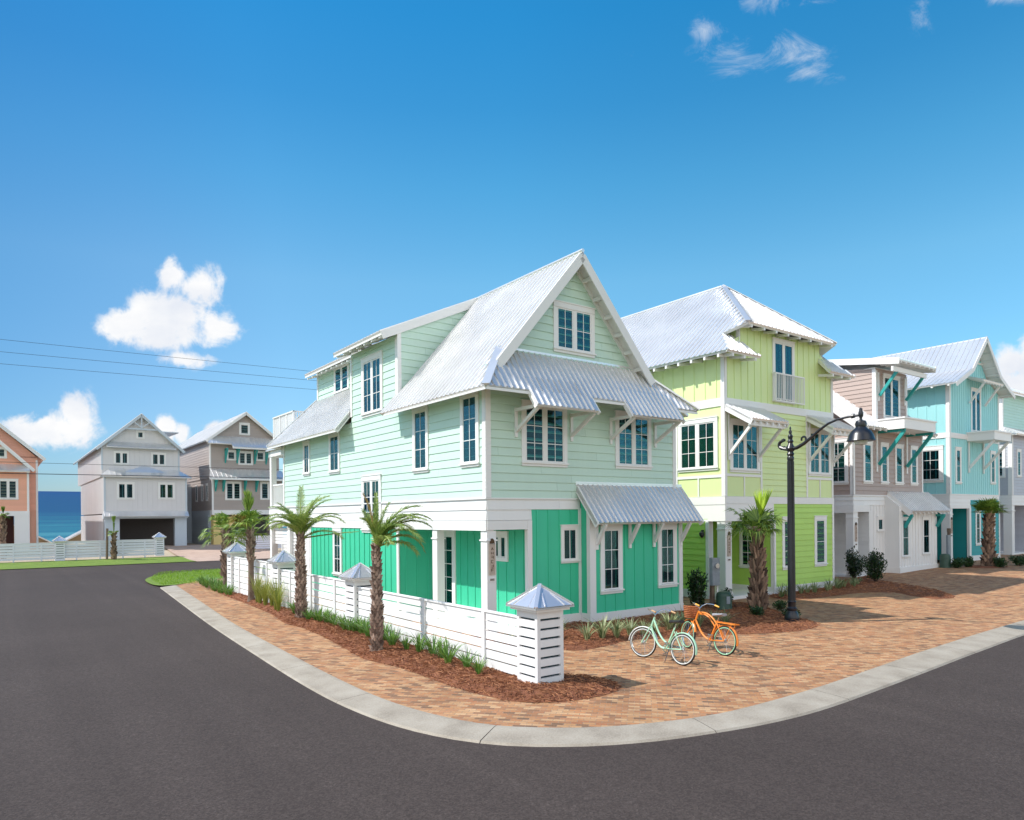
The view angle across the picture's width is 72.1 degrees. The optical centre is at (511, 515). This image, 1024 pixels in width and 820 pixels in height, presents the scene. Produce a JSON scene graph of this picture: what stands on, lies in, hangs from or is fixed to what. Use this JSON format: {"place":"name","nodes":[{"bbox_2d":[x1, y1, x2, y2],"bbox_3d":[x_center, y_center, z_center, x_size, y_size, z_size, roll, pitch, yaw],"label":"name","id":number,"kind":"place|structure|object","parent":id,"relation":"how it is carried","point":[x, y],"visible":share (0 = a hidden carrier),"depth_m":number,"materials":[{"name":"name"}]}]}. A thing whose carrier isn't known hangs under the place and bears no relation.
{"place":"outdoors","nodes":[
{"label":"outdoors","id":0,"kind":"place"},
{"bbox_2d":[0,423,45,549],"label":"beach house","id":1,"kind":"structure","parent":0,"point":[19,497],"depth_m":58.64,"materials":[{"name":"orange"}]},
{"bbox_2d":[0,478,18,499],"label":"window","id":2,"kind":"structure","parent":1,"relation":"in","point":[2,480],"depth_m":57.98,"materials":[{"name":"white paint"}]},
{"bbox_2d":[0,556,192,569],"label":"lawn","id":3,"kind":"structure","parent":0,"point":[48,564],"depth_m":51.85,"materials":[{"name":"green plant"}]},
{"bbox_2d":[0,543,54,561],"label":"slat fence","id":4,"kind":"object","parent":3,"relation":"on","point":[23,552],"visible":0.84,"depth_m":52.07,"materials":[{"name":"white wood"}]},
{"bbox_2d":[52,536,67,560],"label":"fence pier","id":5,"kind":"structure","parent":3,"relation":"on","point":[59,542],"depth_m":53.12,"materials":[{"name":"wood"}]},
{"bbox_2d":[65,539,154,559],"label":"slat fence","id":6,"kind":"object","parent":3,"relation":"on","point":[70,546],"visible":0.75,"depth_m":55.05,"materials":[{"name":"white wood"}]},
{"bbox_2d":[106,515,118,559],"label":"palm tree","id":7,"kind":"object","parent":3,"relation":"on","point":[113,550],"visible":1,"depth_m":54.27,"materials":[{"name":"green plant"}]},
{"bbox_2d":[152,532,165,555],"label":"fence pier","id":8,"kind":"structure","parent":3,"relation":"on","point":[158,537],"depth_m":57.16,"materials":[{"name":"wood"}]},
{"bbox_2d":[0,473,264,477],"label":"power line","id":9,"kind":"object","parent":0,"point":[130,475],"visible":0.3,"depth_m":52.88,"materials":[{"name":"rubber"}]},
{"bbox_2d":[0,541,286,569],"bbox_3d":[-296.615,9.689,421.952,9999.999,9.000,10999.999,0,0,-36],"label":"ground","id":10,"kind":"structure","parent":0,"point":[167,552],"depth_m":57.19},
{"bbox_2d":[0,506,9,558],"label":"palm tree","id":11,"kind":"object","parent":10,"relation":"on","point":[3,528],"visible":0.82,"depth_m":52.01,"materials":[{"name":"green plant"}]},
{"bbox_2d":[73,414,191,548],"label":"beach house","id":12,"kind":"structure","parent":10,"relation":"on","point":[153,502],"depth_m":64.42,"materials":[{"name":"grey paint"}]},
{"bbox_2d":[114,451,128,464],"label":"window","id":13,"kind":"structure","parent":12,"relation":"in","point":[116,453],"depth_m":63.19,"materials":[{"name":"white paint"}]},
{"bbox_2d":[117,482,134,499],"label":"window","id":14,"kind":"structure","parent":12,"relation":"in","point":[131,485],"depth_m":62.63,"materials":[{"name":"white paint"}]},
{"bbox_2d":[151,452,165,465],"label":"window","id":15,"kind":"structure","parent":12,"relation":"in","point":[156,457],"depth_m":64.96,"materials":[{"name":"white paint"}]},
{"bbox_2d":[158,482,174,498],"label":"window","id":16,"kind":"structure","parent":12,"relation":"in","point":[168,492],"depth_m":64.55,"materials":[{"name":"white paint"}]},
{"bbox_2d":[179,412,282,544],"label":"beach house","id":17,"kind":"structure","parent":10,"relation":"on","point":[224,450],"depth_m":69.51,"materials":[{"name":"grey wood"}]},
{"bbox_2d":[225,481,241,499],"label":"window","id":18,"kind":"structure","parent":17,"relation":"in","point":[228,483],"depth_m":68.23,"materials":[{"name":"white paint"}]},
{"bbox_2d":[238,451,252,464],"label":"window","id":19,"kind":"structure","parent":17,"relation":"in","point":[245,457],"depth_m":69.61,"materials":[{"name":"white paint"}]},
{"bbox_2d":[260,481,269,499],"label":"window","id":20,"kind":"structure","parent":17,"relation":"in","point":[262,497],"depth_m":70.02,"materials":[{"name":"white paint"}]},
{"bbox_2d":[243,535,286,548],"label":"slat fence","id":21,"kind":"object","parent":10,"relation":"on","point":[266,541],"visible":0.08,"depth_m":64.72,"materials":[{"name":"white wood"}]},
{"bbox_2d":[830,357,950,577],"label":"beach house","id":22,"kind":"structure","parent":10,"relation":"on","point":[886,503],"depth_m":34.86,"materials":[{"name":"white paint"}]},
{"bbox_2d":[833,437,848,484],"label":"window","id":23,"kind":"structure","parent":22,"relation":"in","point":[845,468],"depth_m":33.65,"materials":[{"name":"white paint"}]},
{"bbox_2d":[863,441,873,483],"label":"window","id":24,"kind":"structure","parent":22,"relation":"in","point":[866,480],"depth_m":34.08,"materials":[{"name":"white paint"}]},
{"bbox_2d":[880,442,889,484],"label":"window","id":25,"kind":"structure","parent":22,"relation":"in","point":[883,446],"depth_m":35.02,"materials":[{"name":"white paint"}]},
{"bbox_2d":[882,373,899,417],"bbox_3d":[19.140,-5.982,35.470,1.770,2.230,0.080,-1,0,-36],"label":"balcony door","id":26,"kind":"structure","parent":22,"relation":"in","point":[897,378],"depth_m":35.44,"materials":[{"name":"white paint"}]},
{"bbox_2d":[894,444,904,484],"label":"window","id":27,"kind":"structure","parent":22,"relation":"in","point":[899,447],"depth_m":35.95,"materials":[{"name":"white paint"}]},
{"bbox_2d":[901,517,910,557],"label":"window","id":28,"kind":"structure","parent":22,"relation":"in","point":[903,518],"depth_m":34.81,"materials":[{"name":"white paint"}]},
{"bbox_2d":[910,445,918,485],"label":"window","id":29,"kind":"structure","parent":22,"relation":"in","point":[914,482],"depth_m":36.85,"materials":[{"name":"white paint"}]},
{"bbox_2d":[922,516,931,554],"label":"window","id":30,"kind":"structure","parent":22,"relation":"in","point":[926,542],"depth_m":36.13,"materials":[{"name":"white paint"}]},
{"bbox_2d":[999,388,1023,554],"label":"beach house","id":31,"kind":"structure","parent":10,"relation":"on","point":[1011,419],"depth_m":47.63,"materials":[{"name":"white paint"}]},
{"bbox_2d":[999,446,1005,477],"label":"window","id":32,"kind":"structure","parent":31,"relation":"in","point":[1002,467],"depth_m":47.35,"materials":[{"name":"white paint"}]},
{"bbox_2d":[38,491,286,541],"bbox_3d":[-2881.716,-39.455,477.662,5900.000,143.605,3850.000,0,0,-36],"label":"sea","id":33,"kind":"structure","parent":0,"point":[59,513],"depth_m":367.04,"materials":[{"name":"liquid"}]},
{"bbox_2d":[145,567,269,584],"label":"lawn","id":34,"kind":"structure","parent":0,"point":[150,580],"depth_m":37.64,"materials":[{"name":"green plant"}]},
{"bbox_2d":[164,543,278,560],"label":"driveway","id":35,"kind":"structure","parent":0,"point":[206,552],"depth_m":61.67,"materials":[{"name":"white concrete"}]},
{"bbox_2d":[255,579,271,604],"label":"ornamental grass","id":36,"kind":"object","parent":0,"point":[265,597],"depth_m":24.86,"materials":[{"name":"green plant"}]},
{"bbox_2d":[0,559,1023,819],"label":"road","id":37,"kind":"structure","parent":0,"point":[128,693],"depth_m":9.78,"materials":[{"name":"grey asphalt"}]},
{"bbox_2d":[160,585,1023,746],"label":"kerb","id":38,"kind":"structure","parent":37,"relation":"on","point":[337,690],"depth_m":11.97,"materials":[{"name":"concrete"}]},
{"bbox_2d":[0,0,1023,491],"label":"sky","id":39,"kind":"structure","parent":0,"point":[279,184],"materials":[{"name":"blue"}]},
{"bbox_2d":[176,554,1023,727],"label":"brick paving","id":40,"kind":"structure","parent":0,"point":[854,634],"depth_m":15.87,"materials":[{"name":"brown brick"}]},
{"bbox_2d":[222,542,246,589],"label":"fence pier","id":41,"kind":"structure","parent":40,"relation":"on","point":[236,549],"depth_m":29.65,"materials":[{"name":"paint"}]},
{"bbox_2d":[233,556,271,602],"bbox_3d":[-10.057,2.505,27.329,0.090,1.625,5.430,0,0,-36],"label":"slat fence","id":42,"kind":"object","parent":40,"relation":"on","point":[267,572],"visible":0.37,"depth_m":28.11,"materials":[{"name":"paint"}]},
{"bbox_2d":[266,550,295,602],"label":"fence pier","id":43,"kind":"structure","parent":40,"relation":"on","point":[284,559],"depth_m":24.76,"materials":[{"name":"paint"}]},
{"bbox_2d":[338,563,371,625],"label":"fence pier","id":44,"kind":"structure","parent":40,"relation":"on","point":[356,576],"depth_m":19.53,"materials":[{"name":"paint"}]},
{"bbox_2d":[217,591,620,702],"bbox_3d":[-7.702,3.191,24.177,2.784,0.141,29.892,0,0,-36],"label":"mulch bed","id":45,"kind":"object","parent":40,"relation":"on","point":[518,696],"visible":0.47,"depth_m":13.50,"materials":[{"name":"brown wood"}]},
{"bbox_2d":[198,511,246,588],"bbox_3d":[-12.536,1.526,30.865,2.380,3.508,2.263,-1,0,0],"label":"palm tree","id":46,"kind":"object","parent":45,"relation":"on","point":[222,519],"visible":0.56,"depth_m":30.66,"materials":[{"name":"green plant"}]},
{"bbox_2d":[218,488,272,601],"bbox_3d":[-10.069,1.063,26.733,2.221,4.389,2.393,-1,0,0],"label":"palm tree","id":47,"kind":"object","parent":45,"relation":"on","point":[247,518],"visible":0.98,"depth_m":26.61,"materials":[{"name":"green plant"}]},
{"bbox_2d":[263,486,358,617],"bbox_3d":[-6.231,1.131,21.890,3.134,4.235,1.891,-1,0,0],"label":"palm tree","id":48,"kind":"object","parent":45,"relation":"on","point":[300,525],"visible":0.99,"depth_m":21.75,"materials":[{"name":"green plant"}]},
{"bbox_2d":[280,569,344,622],"bbox_3d":[-6.344,2.653,22.276,0.090,1.605,5.830,0,0,-36],"label":"slat fence","id":49,"kind":"object","parent":45,"relation":"on","point":[333,589],"visible":0.53,"depth_m":21.70,"materials":[{"name":"paint"}]},
{"bbox_2d":[383,628,401,645],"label":"lilyturf plant","id":50,"kind":"object","parent":45,"relation":"on","point":[394,639],"visible":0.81,"depth_m":16.82,"materials":[{"name":"green plant"}]},
{"bbox_2d":[359,491,431,652],"bbox_3d":[-2.688,1.314,16.338,1.787,3.806,1.958,-1,0,0],"label":"palm tree","id":51,"kind":"object","parent":45,"relation":"on","point":[379,530],"visible":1,"depth_m":16.21,"materials":[{"name":"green plant"}]},
{"bbox_2d":[404,631,433,651],"bbox_3d":[-2.017,2.834,15.950,1.128,0.529,0.952,0,0,27],"label":"lilyturf plant","id":52,"kind":"object","parent":45,"relation":"on","point":[418,646],"visible":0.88,"depth_m":15.97,"materials":[{"name":"green plant"}]},
{"bbox_2d":[413,633,444,655],"bbox_3d":[-1.768,2.809,15.565,1.301,0.573,0.994,0,0,-11],"label":"lilyturf plant","id":53,"kind":"object","parent":45,"relation":"on","point":[428,644],"visible":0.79,"depth_m":15.54,"materials":[{"name":"green plant"}]},
{"bbox_2d":[421,636,465,663],"bbox_3d":[-1.425,2.813,14.729,1.199,0.563,1.013,0,0,-3],"label":"lilyturf plant","id":54,"kind":"object","parent":45,"relation":"on","point":[447,657],"visible":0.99,"depth_m":14.71,"materials":[{"name":"green plant"}]},
{"bbox_2d":[448,647,479,667],"bbox_3d":[-0.954,2.894,14.341,0.746,0.430,0.976,0,0,-8],"label":"lilyturf plant","id":55,"kind":"object","parent":45,"relation":"on","point":[465,659],"visible":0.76,"depth_m":14.39,"materials":[{"name":"green plant"}]},
{"bbox_2d":[457,654,487,673],"bbox_3d":[-0.680,2.932,13.863,0.676,0.395,0.728,-1,0,-17],"label":"lilyturf plant","id":56,"kind":"object","parent":45,"relation":"on","point":[478,668],"visible":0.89,"depth_m":13.92,"materials":[{"name":"green plant"}]},
{"bbox_2d":[357,587,516,675],"bbox_3d":[-2.030,2.725,16.404,0.090,1.585,7.460,0,0,-36],"label":"slat fence","id":57,"kind":"object","parent":40,"relation":"on","point":[483,624],"visible":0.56,"depth_m":15.29,"materials":[{"name":"paint"}]},
{"bbox_2d":[265,248,703,632],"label":"beach house","id":58,"kind":"structure","parent":40,"relation":"on","point":[529,423],"depth_m":21.48,"materials":[{"name":"green paint"}]},
{"bbox_2d":[302,440,309,475],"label":"window","id":59,"kind":"structure","parent":58,"relation":"in","point":[306,444],"depth_m":29.83,"materials":[{"name":"white paint"}]},
{"bbox_2d":[327,430,339,474],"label":"window","id":60,"kind":"structure","parent":58,"relation":"in","point":[334,450],"depth_m":27.39,"materials":[{"name":"white paint"}]},
{"bbox_2d":[332,527,342,575],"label":"window","id":61,"kind":"structure","parent":58,"relation":"in","point":[339,529],"depth_m":27.17,"materials":[{"name":"white paint"}]},
{"bbox_2d":[333,360,349,394],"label":"window","id":62,"kind":"structure","parent":58,"relation":"in","point":[341,389],"depth_m":29.24,"materials":[{"name":"white paint"}]},
{"bbox_2d":[360,474,381,532],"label":"window","id":63,"kind":"structure","parent":58,"relation":"in","point":[369,492],"depth_m":24.74,"materials":[{"name":"white paint"}]},
{"bbox_2d":[360,350,382,417],"bbox_3d":[-4.914,-4.572,24.619,0.090,2.130,1.740,-1,0,-36],"label":"window","id":64,"kind":"structure","parent":58,"relation":"in","point":[372,364],"depth_m":24.57,"materials":[{"name":"white paint"}]},
{"bbox_2d":[411,404,428,473],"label":"window","id":65,"kind":"structure","parent":58,"relation":"in","point":[422,411],"depth_m":21.84,"materials":[{"name":"white paint"}]},
{"bbox_2d":[444,530,455,603],"bbox_3d":[-2.196,1.769,23.368,0.080,2.640,1.210,-1,0,-36],"label":"door","id":66,"kind":"structure","parent":58,"relation":"in","point":[450,585],"depth_m":23.15,"materials":[{"name":"white paint"}]},
{"bbox_2d":[458,391,479,467],"bbox_3d":[-1.196,-2.420,19.581,0.090,2.120,1.000,-1,0,-36],"label":"window","id":67,"kind":"structure","parent":58,"relation":"in","point":[469,399],"depth_m":19.58,"materials":[{"name":"white paint"}]},
{"bbox_2d":[489,539,495,581],"bbox_3d":[-0.535,1.200,19.055,0.200,1.170,0.050,0,0,-36],"label":"address sign","id":68,"kind":"object","parent":58,"relation":"attached to","point":[492,567],"visible":1,"depth_m":19.05,"materials":[{"name":"brown wood"}]},
{"bbox_2d":[496,531,508,561],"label":"window","id":69,"kind":"structure","parent":58,"relation":"in","point":[503,539],"depth_m":20.74,"materials":[{"name":"white paint"}]},
{"bbox_2d":[520,399,568,467],"bbox_3d":[0.949,-2.333,20.146,1.730,1.850,0.090,-1,0,-36],"label":"window","id":70,"kind":"structure","parent":58,"relation":"in","point":[544,461],"depth_m":20.13,"materials":[{"name":"white paint"}]},
{"bbox_2d":[560,524,580,563],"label":"window","id":71,"kind":"structure","parent":58,"relation":"in","point":[565,529],"depth_m":20.68,"materials":[{"name":"white paint"}]},
{"bbox_2d":[553,299,596,357],"bbox_3d":[1.855,-5.516,20.831,1.670,1.500,0.090,-1,0,-36],"label":"window","id":72,"kind":"structure","parent":58,"relation":"in","point":[573,349],"depth_m":20.80,"materials":[{"name":"white paint"}]},
{"bbox_2d":[600,524,624,594],"bbox_3d":[2.998,1.284,21.130,0.970,2.100,0.090,-1,0,-36],"label":"window","id":73,"kind":"structure","parent":58,"relation":"in","point":[610,530],"depth_m":21.14,"materials":[{"name":"white paint"}]},
{"bbox_2d":[614,410,652,469],"bbox_3d":[3.857,-2.379,22.282,1.670,1.810,0.090,-1,0,-36],"label":"window","id":74,"kind":"structure","parent":58,"relation":"in","point":[633,435],"depth_m":22.27,"materials":[{"name":"white paint"}]},
{"bbox_2d":[657,523,678,587],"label":"window","id":75,"kind":"structure","parent":58,"relation":"in","point":[667,528],"depth_m":22.61,"materials":[{"name":"white paint"}]},
{"bbox_2d":[506,583,573,683],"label":"fence pier","id":76,"kind":"structure","parent":40,"relation":"on","point":[539,607],"depth_m":13.05,"materials":[{"name":"paint"}]},
{"bbox_2d":[471,602,820,650],"bbox_3d":[4.636,3.099,20.020,11.650,0.110,5.200,0,0,-36],"label":"mulch bed","id":77,"kind":"object","parent":40,"relation":"on","point":[576,645],"visible":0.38,"depth_m":19.07,"materials":[{"name":"brown plant"}]},
{"bbox_2d":[574,621,608,640],"bbox_3d":[1.974,2.854,17.618,1.013,0.531,0.847,-1,0,-28],"label":"variegated lilyturf","id":78,"kind":"object","parent":77,"relation":"on","point":[587,634],"visible":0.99,"depth_m":17.57,"materials":[{"name":"green plant"}]},
{"bbox_2d":[583,613,616,638],"bbox_3d":[2.196,2.801,17.957,1.197,0.623,1.479,0,0,36],"label":"variegated lilyturf","id":79,"kind":"object","parent":77,"relation":"on","point":[603,631],"visible":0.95,"depth_m":17.88,"materials":[{"name":"green plant"}]},
{"bbox_2d":[600,613,632,637],"bbox_3d":[2.636,2.795,18.056,1.190,0.620,0.981,-1,0,34],"label":"variegated lilyturf","id":80,"kind":"object","parent":77,"relation":"on","point":[616,631],"visible":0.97,"depth_m":17.96,"materials":[{"name":"green plant"}]},
{"bbox_2d":[650,609,679,630],"bbox_3d":[4.132,2.759,18.947,1.021,0.641,1.222,-1,0,-42],"label":"variegated lilyturf","id":81,"kind":"object","parent":77,"relation":"on","point":[667,623],"visible":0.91,"depth_m":18.77,"materials":[{"name":"green plant"}]},
{"bbox_2d":[685,567,708,606],"bbox_3d":[6.198,2.413,23.607,0.774,1.420,1.160,0,0,-23],"label":"shrub","id":82,"kind":"object","parent":77,"relation":"on","point":[697,591],"visible":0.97,"depth_m":23.47,"materials":[{"name":"green plant"}]},
{"bbox_2d":[709,558,719,607],"bbox_3d":[6.683,2.317,23.243,0.320,1.850,0.340,0,0,-26],"label":"electric meter","id":83,"kind":"object","parent":77,"relation":"on","point":[714,572],"visible":0.87,"depth_m":23.18,"materials":[{"name":"grey metal"}]},
{"bbox_2d":[722,488,786,609],"bbox_3d":[7.951,1.090,23.042,2.362,4.079,1.821,-1,0,0],"label":"palm tree","id":84,"kind":"object","parent":77,"relation":"on","point":[758,595],"visible":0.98,"depth_m":22.91,"materials":[{"name":"green plant"}]},
{"bbox_2d":[629,609,697,665],"bbox_3d":[3.313,2.621,15.401,0.702,1.113,1.837,8,-5,-37],"label":"bicycle","id":85,"kind":"object","parent":40,"relation":"on","point":[669,643],"visible":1,"depth_m":15.24,"materials":[{"name":"teal metal"}]},
{"bbox_2d":[680,602,739,655],"bbox_3d":[4.543,2.610,16.392,0.702,1.113,1.832,8,-4,-32],"label":"bicycle","id":86,"kind":"object","parent":40,"relation":"on","point":[691,611],"visible":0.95,"depth_m":16.24,"materials":[{"name":"orange metal"}]},
{"bbox_2d":[716,591,732,609],"bbox_3d":[6.971,2.792,23.164,0.552,0.635,0.560,-1,0,-16],"label":"utility cabinet","id":87,"kind":"object","parent":40,"relation":"on","point":[723,600],"visible":0.88,"depth_m":22.96,"materials":[{"name":"green metal"}]},
{"bbox_2d":[621,285,855,599],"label":"beach house","id":88,"kind":"structure","parent":40,"relation":"on","point":[752,380],"depth_m":27.75,"materials":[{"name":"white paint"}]},
{"bbox_2d":[677,416,717,472],"bbox_3d":[7.076,-2.707,26.917,0.090,2.010,1.940,-1,0,-36],"label":"window","id":89,"kind":"structure","parent":88,"relation":"in","point":[697,438],"depth_m":26.87,"materials":[{"name":"white paint"}]},
{"bbox_2d":[729,418,761,473],"bbox_3d":[8.829,-2.627,26.636,1.900,2.000,0.090,-1,0,-36],"label":"window","id":90,"kind":"structure","parent":88,"relation":"in","point":[744,459],"depth_m":26.59,"materials":[{"name":"white paint"}]},
{"bbox_2d":[738,524,752,567],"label":"window","id":91,"kind":"structure","parent":88,"relation":"in","point":[741,565],"depth_m":28.84,"materials":[{"name":"white paint"}]},
{"bbox_2d":[772,337,794,404],"bbox_3d":[10.878,-5.780,28.165,1.540,2.530,0.080,-1,0,-36],"label":"balcony door","id":92,"kind":"structure","parent":88,"relation":"in","point":[776,342],"depth_m":28.14,"materials":[{"name":"white paint"}]},
{"bbox_2d":[781,516,787,569],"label":"window","id":93,"kind":"structure","parent":88,"relation":"in","point":[784,565],"depth_m":28.11,"materials":[{"name":"white paint"}]},
{"bbox_2d":[808,428,832,476],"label":"window","id":94,"kind":"structure","parent":88,"relation":"in","point":[820,465],"depth_m":29.71,"materials":[{"name":"white paint"}]},
{"bbox_2d":[814,515,827,566],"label":"window","id":95,"kind":"structure","parent":88,"relation":"in","point":[822,517],"depth_m":29.71,"materials":[{"name":"white paint"}]},
{"bbox_2d":[778,408,875,620],"bbox_3d":[8.751,0.114,19.746,0.720,6.020,2.855,0,0,-36],"label":"street lamp","id":96,"kind":"object","parent":40,"relation":"on","point":[861,433],"visible":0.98,"depth_m":20.46,"materials":[{"name":"black metal"}]},
{"bbox_2d":[769,575,955,599],"bbox_3d":[14.805,2.967,28.515,10.400,0.196,5.850,0,0,-36],"label":"mulch bed","id":97,"kind":"object","parent":40,"relation":"on","point":[852,591],"visible":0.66,"depth_m":28.01,"materials":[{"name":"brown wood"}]},
{"bbox_2d":[844,545,867,577],"bbox_3d":[15.879,2.103,32.421,1.105,1.531,0.917,0,0,2],"label":"shrub","id":98,"kind":"object","parent":97,"relation":"on","point":[854,562],"visible":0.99,"depth_m":32.40,"materials":[{"name":"green plant"}]},
{"bbox_2d":[861,548,887,580],"bbox_3d":[15.886,2.126,30.899,1.057,1.487,1.385,0,0,20],"label":"shrub","id":99,"kind":"object","parent":97,"relation":"on","point":[874,566],"visible":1,"depth_m":30.65,"materials":[{"name":"green plant"}]},
{"bbox_2d":[873,336,1015,562],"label":"beach house","id":100,"kind":"structure","parent":40,"relation":"on","point":[961,392],"depth_m":41.44,"materials":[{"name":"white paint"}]},
{"bbox_2d":[923,445,943,482],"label":"window","id":101,"kind":"structure","parent":100,"relation":"in","point":[931,478],"depth_m":40.62,"materials":[{"name":"white paint"}]},
{"bbox_2d":[955,447,962,483],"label":"window","id":102,"kind":"structure","parent":100,"relation":"in","point":[958,450],"depth_m":40.63,"materials":[{"name":"white paint"}]},
{"bbox_2d":[971,387,981,431],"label":"balcony door","id":103,"kind":"structure","parent":100,"relation":"in","point":[976,403],"depth_m":42.03,"materials":[{"name":"white paint"}]},
{"bbox_2d":[975,510,980,545],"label":"window","id":104,"kind":"structure","parent":100,"relation":"in","point":[976,519],"depth_m":42.16,"materials":[{"name":"white paint"}]},
{"bbox_2d":[990,450,995,484],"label":"window","id":105,"kind":"structure","parent":100,"relation":"in","point":[992,479],"depth_m":43.52,"materials":[{"name":"white paint"}]},
{"bbox_2d":[939,554,950,567],"bbox_3d":[22.627,2.348,36.777,0.540,0.750,0.540,0,0,-36],"label":"utility cabinet","id":106,"kind":"object","parent":40,"relation":"on","point":[945,560],"visible":0.98,"depth_m":36.59,"materials":[{"name":"green metal"}]},
{"bbox_2d":[969,565,1007,567],"bbox_3d":[25.003,2.640,37.094,2.800,0.071,1.800,0,0,-36],"label":"mulch bed","id":107,"kind":"object","parent":40,"relation":"on","point":[976,566],"visible":0.6,"depth_m":36.49,"materials":[{"name":"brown wood"}]},
{"bbox_2d":[970,496,1007,565],"bbox_3d":[24.944,0.845,36.939,2.106,3.775,1.955,-1,0,0],"label":"palm tree","id":108,"kind":"object","parent":107,"relation":"on","point":[989,508],"visible":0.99,"depth_m":36.80,"materials":[{"name":"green plant"}]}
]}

